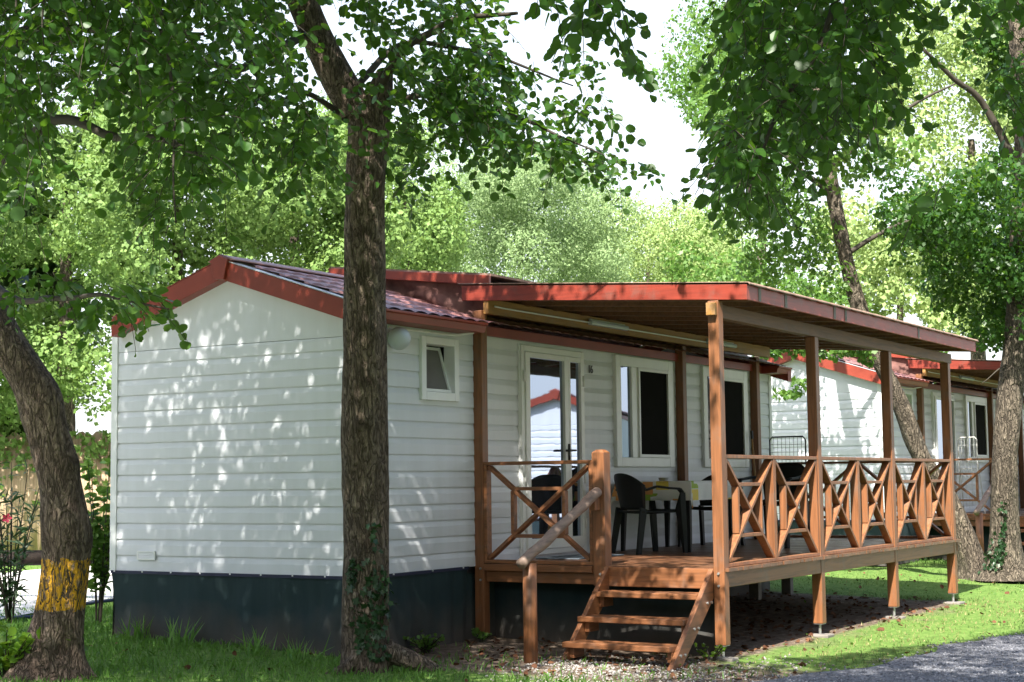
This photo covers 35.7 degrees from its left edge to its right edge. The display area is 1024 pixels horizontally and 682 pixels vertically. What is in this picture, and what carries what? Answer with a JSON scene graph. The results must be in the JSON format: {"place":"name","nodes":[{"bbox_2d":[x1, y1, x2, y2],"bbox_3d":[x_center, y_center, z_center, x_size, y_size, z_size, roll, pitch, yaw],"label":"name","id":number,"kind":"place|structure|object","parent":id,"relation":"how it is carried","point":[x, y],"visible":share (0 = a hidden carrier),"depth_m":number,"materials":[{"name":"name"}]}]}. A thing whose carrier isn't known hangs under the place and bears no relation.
{"place":"outdoors","nodes":[
{"label":"outdoors","id":0,"kind":"place"},
{"bbox_2d":[0,566,112,618],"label":"paved road","id":1,"kind":"structure","parent":0,"point":[32,577],"depth_m":18.14,"materials":[{"name":"grey asphalt"}]},
{"bbox_2d":[0,548,109,565],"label":"log rail fence","id":2,"kind":"object","parent":1,"relation":"on","point":[35,555],"visible":0.06,"depth_m":17.10,"materials":[{"name":"brown wood"}]},
{"bbox_2d":[0,557,946,681],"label":"grass","id":3,"kind":"structure","parent":0,"point":[115,649],"depth_m":12.22,"materials":[{"name":"green plant"}]},
{"bbox_2d":[0,0,1013,434],"label":"sky","id":4,"kind":"structure","parent":0,"point":[665,134],"materials":[{"name":"white"}]},
{"bbox_2d":[0,559,1023,681],"bbox_3d":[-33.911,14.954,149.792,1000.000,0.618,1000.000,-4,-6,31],"label":"ground","id":5,"kind":"structure","parent":0,"point":[779,638],"depth_m":14.66,"materials":[{"name":"green plant"}]},
{"bbox_2d":[0,621,34,676],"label":"sapling shoots","id":6,"kind":"object","parent":5,"relation":"on","point":[24,642],"visible":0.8,"depth_m":11.23,"materials":[{"name":"green plant"}]},
{"bbox_2d":[0,457,39,623],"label":"oleander bush","id":7,"kind":"object","parent":5,"relation":"on","point":[9,595],"visible":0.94,"depth_m":14.97,"materials":[{"name":"green plant"}]},
{"bbox_2d":[5,626,88,654],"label":"sapling shoots","id":8,"kind":"object","parent":5,"relation":"on","point":[25,629],"visible":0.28,"depth_m":11.26,"materials":[{"name":"green plant"}]},
{"bbox_2d":[0,127,98,436],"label":"woodland","id":9,"kind":"object","parent":5,"relation":"on","point":[28,276],"visible":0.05,"depth_m":30.90,"materials":[{"name":"green plant"}]},
{"bbox_2d":[0,431,110,549],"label":"reed fence","id":10,"kind":"object","parent":5,"relation":"on","point":[19,483],"visible":0.12,"depth_m":27.64,"materials":[{"name":"beige wicker"}]},
{"bbox_2d":[0,428,110,505],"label":"creeper plant","id":11,"kind":"object","parent":10,"relation":"attached to","point":[19,443],"visible":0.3,"depth_m":27.54,"materials":[{"name":"green plant"}]},
{"bbox_2d":[0,598,112,619],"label":"curb","id":12,"kind":"object","parent":5,"relation":"on","point":[87,603],"visible":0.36,"depth_m":15.19,"materials":[{"name":"grey concrete"}]},
{"bbox_2d":[0,69,177,436],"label":"broadleaf tree","id":13,"kind":"object","parent":5,"relation":"on","point":[73,368],"visible":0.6,"depth_m":26.83,"materials":[{"name":"green plant"}]},
{"bbox_2d":[80,457,111,622],"bbox_3d":[-3.899,1.895,15.052,0.422,1.631,0.487,-4,-6,31],"label":"young shrub","id":14,"kind":"object","parent":5,"relation":"on","point":[100,567],"visible":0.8,"depth_m":15.02,"materials":[{"name":"green plant"}]},
{"bbox_2d":[117,613,151,639],"bbox_3d":[-3.258,2.489,13.857,0.383,0.262,0.244,-2,-5,11],"label":"weed","id":15,"kind":"object","parent":5,"relation":"on","point":[137,630],"visible":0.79,"depth_m":13.81,"materials":[{"name":"green plant"}]},
{"bbox_2d":[71,72,292,324],"bbox_3d":[-6.473,-0.909,30.385,4.462,9.834,7.749,1,-5,-15],"label":"broadleaf tree","id":16,"kind":"object","parent":5,"relation":"on","point":[195,254],"visible":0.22,"depth_m":28.45,"materials":[{"name":"green plant"}]},
{"bbox_2d":[165,616,202,646],"bbox_3d":[-2.782,2.451,13.471,0.364,0.280,0.308,1,-5,-16],"label":"weed","id":17,"kind":"object","parent":5,"relation":"on","point":[178,637],"visible":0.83,"depth_m":13.46,"materials":[{"name":"green plant"}]},
{"bbox_2d":[0,0,378,681],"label":"alder tree","id":18,"kind":"object","parent":5,"relation":"on","point":[174,78],"visible":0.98,"depth_m":8.79,"materials":[{"name":"green plant"}]},
{"bbox_2d":[234,626,277,656],"bbox_3d":[-2.087,2.430,12.835,0.403,0.265,0.300,-4,-6,31],"label":"weed","id":19,"kind":"object","parent":5,"relation":"on","point":[256,647],"visible":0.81,"depth_m":12.83,"materials":[{"name":"green plant"}]},
{"bbox_2d":[281,635,330,660],"bbox_3d":[-1.682,2.436,12.704,0.465,0.249,0.306,4,-7,-39],"label":"weed","id":20,"kind":"object","parent":5,"relation":"on","point":[298,651],"visible":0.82,"depth_m":12.65,"materials":[{"name":"green plant"}]},
{"bbox_2d":[221,89,441,271],"bbox_3d":[-3.590,-0.544,31.397,4.477,9.148,6.605,0,-5,-8],"label":"broadleaf tree","id":21,"kind":"object","parent":5,"relation":"on","point":[324,228],"visible":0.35,"depth_m":29.55,"materials":[{"name":"green plant"}]},
{"bbox_2d":[110,0,677,674],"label":"alder tree","id":22,"kind":"object","parent":5,"relation":"on","point":[472,120],"visible":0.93,"depth_m":11.82,"materials":[{"name":"green plant"}]},
{"bbox_2d":[344,522,399,662],"bbox_3d":[-1.029,1.883,11.873,0.443,1.058,0.268,1,-5,-21],"label":"ivy plant","id":23,"kind":"object","parent":22,"relation":"attached to","point":[375,626],"visible":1,"depth_m":11.81,"materials":[{"name":"green plant"}]},
{"bbox_2d":[403,629,446,652],"bbox_3d":[-0.696,2.531,13.239,0.420,0.213,0.520,2,-6,-28],"label":"leafy weed","id":24,"kind":"object","parent":5,"relation":"on","point":[425,644],"visible":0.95,"depth_m":13.15,"materials":[{"name":"green plant"}]},
{"bbox_2d":[385,109,479,271],"bbox_3d":[-2.588,-0.663,40.203,3.401,10.700,6.550,0,-5,-6],"label":"broadleaf tree","id":25,"kind":"object","parent":5,"relation":"on","point":[435,243],"visible":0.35,"depth_m":38.90,"materials":[{"name":"green plant"}]},
{"bbox_2d":[109,254,791,656],"bbox_3d":[-0.033,1.259,17.243,3.050,3.418,9.000,-4,-6,31],"label":"mobile home","id":26,"kind":"object","parent":5,"relation":"on","point":[225,484],"visible":0.67,"depth_m":13.87,"materials":[{"name":"white plastic"}]},
{"bbox_2d":[418,335,459,401],"bbox_3d":[-0.792,0.259,14.042,0.400,0.555,0.584,-4,-6,31],"label":"window","id":27,"kind":"structure","parent":26,"relation":"in","point":[438,372],"depth_m":14.05,"materials":[{"name":"white plastic"}]},
{"bbox_2d":[517,343,586,555],"bbox_3d":[0.416,1.064,15.542,0.141,2.009,1.250,-4,-6,31],"label":"door","id":28,"kind":"structure","parent":26,"relation":"in","point":[551,384],"depth_m":15.51,"materials":[{"name":"white plastic"}]},
{"bbox_2d":[612,355,674,466],"bbox_3d":[1.436,0.778,17.272,0.086,1.178,1.376,-4,-6,31],"label":"window","id":29,"kind":"structure","parent":26,"relation":"in","point":[643,398],"depth_m":17.20,"materials":[{"name":"white plastic"}]},
{"bbox_2d":[699,366,748,466],"bbox_3d":[2.557,0.926,19.085,0.086,1.178,1.298,-4,-6,31],"label":"window","id":30,"kind":"structure","parent":26,"relation":"in","point":[735,382],"depth_m":19.20,"materials":[{"name":"white plastic"}]},
{"bbox_2d":[471,627,491,641],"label":"leafy weed","id":31,"kind":"object","parent":5,"relation":"on","point":[476,631],"visible":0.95,"depth_m":14.06,"materials":[{"name":"green plant"}]},
{"bbox_2d":[0,564,1023,681],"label":"lawn litter","id":32,"kind":"object","parent":5,"relation":"on","point":[466,680],"visible":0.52,"depth_m":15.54,"materials":[{"name":"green plant"}]},
{"bbox_2d":[422,137,647,282],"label":"willow tree","id":33,"kind":"object","parent":5,"relation":"on","point":[520,222],"visible":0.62,"depth_m":50.16,"materials":[{"name":"green plant"}]},
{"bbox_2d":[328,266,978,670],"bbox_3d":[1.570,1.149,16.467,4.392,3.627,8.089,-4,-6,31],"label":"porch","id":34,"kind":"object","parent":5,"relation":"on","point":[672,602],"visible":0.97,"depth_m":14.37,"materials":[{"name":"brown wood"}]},
{"bbox_2d":[536,554,623,559],"bbox_3d":[0.658,2.058,15.159,0.460,0.012,0.900,-4,-6,31],"label":"door mat","id":35,"kind":"object","parent":34,"relation":"on","point":[573,557],"depth_m":14.92,"materials":[{"name":"fabric"}]},
{"bbox_2d":[611,473,687,554],"bbox_3d":[1.341,1.725,15.936,0.630,0.800,0.629,2,-6,-28],"label":"plastic chair","id":36,"kind":"object","parent":34,"relation":"on","point":[630,490],"visible":1,"depth_m":15.80,"materials":[{"name":"black plastic"}]},
{"bbox_2d":[621,499,731,551],"bbox_3d":[1.740,1.833,16.701,0.840,0.712,1.120,-4,-6,31],"label":"porch table","id":37,"kind":"object","parent":34,"relation":"on","point":[666,522],"visible":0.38,"depth_m":16.44,"materials":[{"name":"black plastic"}]},
{"bbox_2d":[611,480,740,508],"bbox_3d":[1.738,1.613,16.720,0.960,0.279,1.240,-4,-6,31],"label":"tablecloth","id":38,"kind":"object","parent":37,"relation":"on","point":[697,490],"visible":0.66,"depth_m":16.18,"materials":[{"name":"yellow fabric"}]},
{"bbox_2d":[677,475,745,546],"bbox_3d":[2.207,1.851,17.460,0.629,0.800,0.630,-4,-6,31],"label":"plastic chair","id":39,"kind":"object","parent":34,"relation":"on","point":[701,508],"visible":0.17,"depth_m":17.70,"materials":[{"name":"black plastic"}]},
{"bbox_2d":[750,431,756,538],"bbox_3d":[2.976,1.756,19.431,0.156,1.323,0.300,-4,-6,31],"label":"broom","id":40,"kind":"object","parent":34,"relation":"on","point":[752,438],"visible":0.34,"depth_m":19.52,"materials":[{"name":"brown wood"}]},
{"bbox_2d":[737,462,809,547],"bbox_3d":[2.849,1.760,17.109,0.691,0.904,0.693,-5,-7,39],"label":"plastic chair","id":41,"kind":"object","parent":34,"relation":"on","point":[792,471],"visible":0.34,"depth_m":17.29,"materials":[{"name":"black plastic"}]},
{"bbox_2d":[769,436,808,532],"bbox_3d":[3.428,1.786,19.384,0.518,1.247,0.298,-4,-6,31],"label":"drying rack","id":42,"kind":"object","parent":34,"relation":"on","point":[781,444],"visible":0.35,"depth_m":19.30,"materials":[{"name":"black metal"}]},
{"bbox_2d":[546,184,769,282],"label":"broadleaf tree","id":43,"kind":"object","parent":5,"relation":"on","point":[658,234],"visible":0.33,"depth_m":60.00,"materials":[{"name":"green plant"}]},
{"bbox_2d":[478,654,837,681],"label":"white pebbles","id":44,"kind":"object","parent":5,"relation":"on","point":[612,672],"visible":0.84,"depth_m":12.20,"materials":[{"name":"white gravel"}]},
{"bbox_2d":[422,589,985,681],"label":"leaf litter","id":45,"kind":"object","parent":5,"relation":"on","point":[672,674],"visible":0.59,"depth_m":15.06,"materials":[{"name":"brown plant"}]},
{"bbox_2d":[693,643,726,660],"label":"leafy weed","id":46,"kind":"object","parent":5,"relation":"on","point":[715,654],"visible":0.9,"depth_m":12.96,"materials":[{"name":"green plant"}]},
{"bbox_2d":[710,656,738,661],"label":"footing slab","id":47,"kind":"structure","parent":5,"relation":"on","point":[729,659],"depth_m":12.95,"materials":[{"name":"concrete"}]},
{"bbox_2d":[646,0,830,357],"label":"broadleaf tree","id":48,"kind":"object","parent":5,"relation":"on","point":[679,90],"visible":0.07,"depth_m":43.05,"materials":[{"name":"green plant"}]},
{"bbox_2d":[524,0,1023,260],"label":"alder tree","id":49,"kind":"object","parent":5,"relation":"on","point":[813,31],"visible":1,"depth_m":7.24,"materials":[{"name":"green plant"}]},
{"bbox_2d":[657,232,947,383],"bbox_3d":[6.756,0.809,35.836,7.034,6.810,5.776,0,-5,-8],"label":"broadleaf tree","id":50,"kind":"object","parent":5,"relation":"on","point":[676,271],"visible":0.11,"depth_m":35.89,"materials":[{"name":"green plant"}]},
{"bbox_2d":[806,633,833,637],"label":"footing slab","id":51,"kind":"structure","parent":5,"relation":"on","point":[826,635],"depth_m":14.82,"materials":[{"name":"concrete"}]},
{"bbox_2d":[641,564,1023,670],"bbox_3d":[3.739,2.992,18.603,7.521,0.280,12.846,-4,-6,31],"label":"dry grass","id":52,"kind":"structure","parent":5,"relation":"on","point":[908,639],"depth_m":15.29,"materials":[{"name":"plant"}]},
{"bbox_2d":[683,14,985,581],"bbox_3d":[3.728,-1.095,20.611,4.238,8.579,6.837,-3,-6,23],"label":"alder tree","id":53,"kind":"object","parent":5,"relation":"on","point":[970,557],"visible":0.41,"depth_m":21.89,"materials":[{"name":"green plant"}]},
{"bbox_2d":[882,615,905,618],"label":"footing slab","id":54,"kind":"structure","parent":5,"relation":"on","point":[888,616],"depth_m":16.68,"materials":[{"name":"concrete"}]},
{"bbox_2d":[767,350,1023,565],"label":"mobile home","id":55,"kind":"object","parent":5,"relation":"on","point":[851,412],"visible":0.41,"depth_m":24.89,"materials":[{"name":"white plastic"}]},
{"bbox_2d":[904,390,913,411],"bbox_3d":[6.221,1.061,25.208,0.120,0.555,0.584,-4,-6,31],"label":"window","id":56,"kind":"structure","parent":55,"relation":"in","point":[909,394],"depth_m":25.38,"materials":[{"name":"white plastic"}]},
{"bbox_2d":[930,391,958,512],"bbox_3d":[7.310,1.874,26.782,0.141,2.009,1.250,-4,-6,31],"label":"door","id":57,"kind":"structure","parent":55,"relation":"in","point":[935,404],"depth_m":26.57,"materials":[{"name":"white plastic"}]},
{"bbox_2d":[963,395,988,462],"bbox_3d":[8.331,1.588,28.511,0.086,1.178,1.376,-4,-6,31],"label":"window","id":58,"kind":"structure","parent":55,"relation":"in","point":[975,408],"depth_m":28.46,"materials":[{"name":"white plastic"}]},
{"bbox_2d":[803,184,1008,336],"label":"broadleaf tree","id":59,"kind":"object","parent":5,"relation":"on","point":[893,285],"visible":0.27,"depth_m":40.61,"materials":[{"name":"green plant"}]},
{"bbox_2d":[827,350,1023,559],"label":"porch","id":60,"kind":"object","parent":5,"relation":"on","point":[976,372],"visible":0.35,"depth_m":25.68,"materials":[{"name":"brown wood"}]},
{"bbox_2d":[957,437,985,513],"bbox_3d":[7.493,2.201,25.935,0.358,1.268,0.298,-4,-6,31],"label":"drying rack","id":61,"kind":"object","parent":60,"relation":"on","point":[971,468],"visible":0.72,"depth_m":25.84,"materials":[{"name":"white metal"}]},
{"bbox_2d":[844,0,1013,359],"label":"poplar tree","id":62,"kind":"object","parent":5,"relation":"on","point":[948,53],"visible":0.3,"depth_m":43.77,"materials":[{"name":"green plant"}]},
{"bbox_2d":[853,0,1023,580],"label":"alder tree","id":63,"kind":"object","parent":5,"relation":"on","point":[987,257],"visible":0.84,"depth_m":21.44,"materials":[{"name":"green plant"}]},
{"bbox_2d":[977,501,1007,573],"bbox_3d":[6.471,2.665,21.457,0.472,0.995,0.232,-6,-7,44],"label":"ivy plant","id":64,"kind":"object","parent":63,"relation":"attached to","point":[1002,546],"visible":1,"depth_m":21.37,"materials":[{"name":"green plant"}]},
{"bbox_2d":[941,601,964,604],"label":"footing slab","id":65,"kind":"structure","parent":5,"relation":"on","point":[955,602],"depth_m":18.47,"materials":[{"name":"concrete"}]},
{"bbox_2d":[739,633,1023,681],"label":"gravel road","id":66,"kind":"structure","parent":0,"point":[894,663],"depth_m":12.31,"materials":[{"name":"grey gravel"}]}
]}

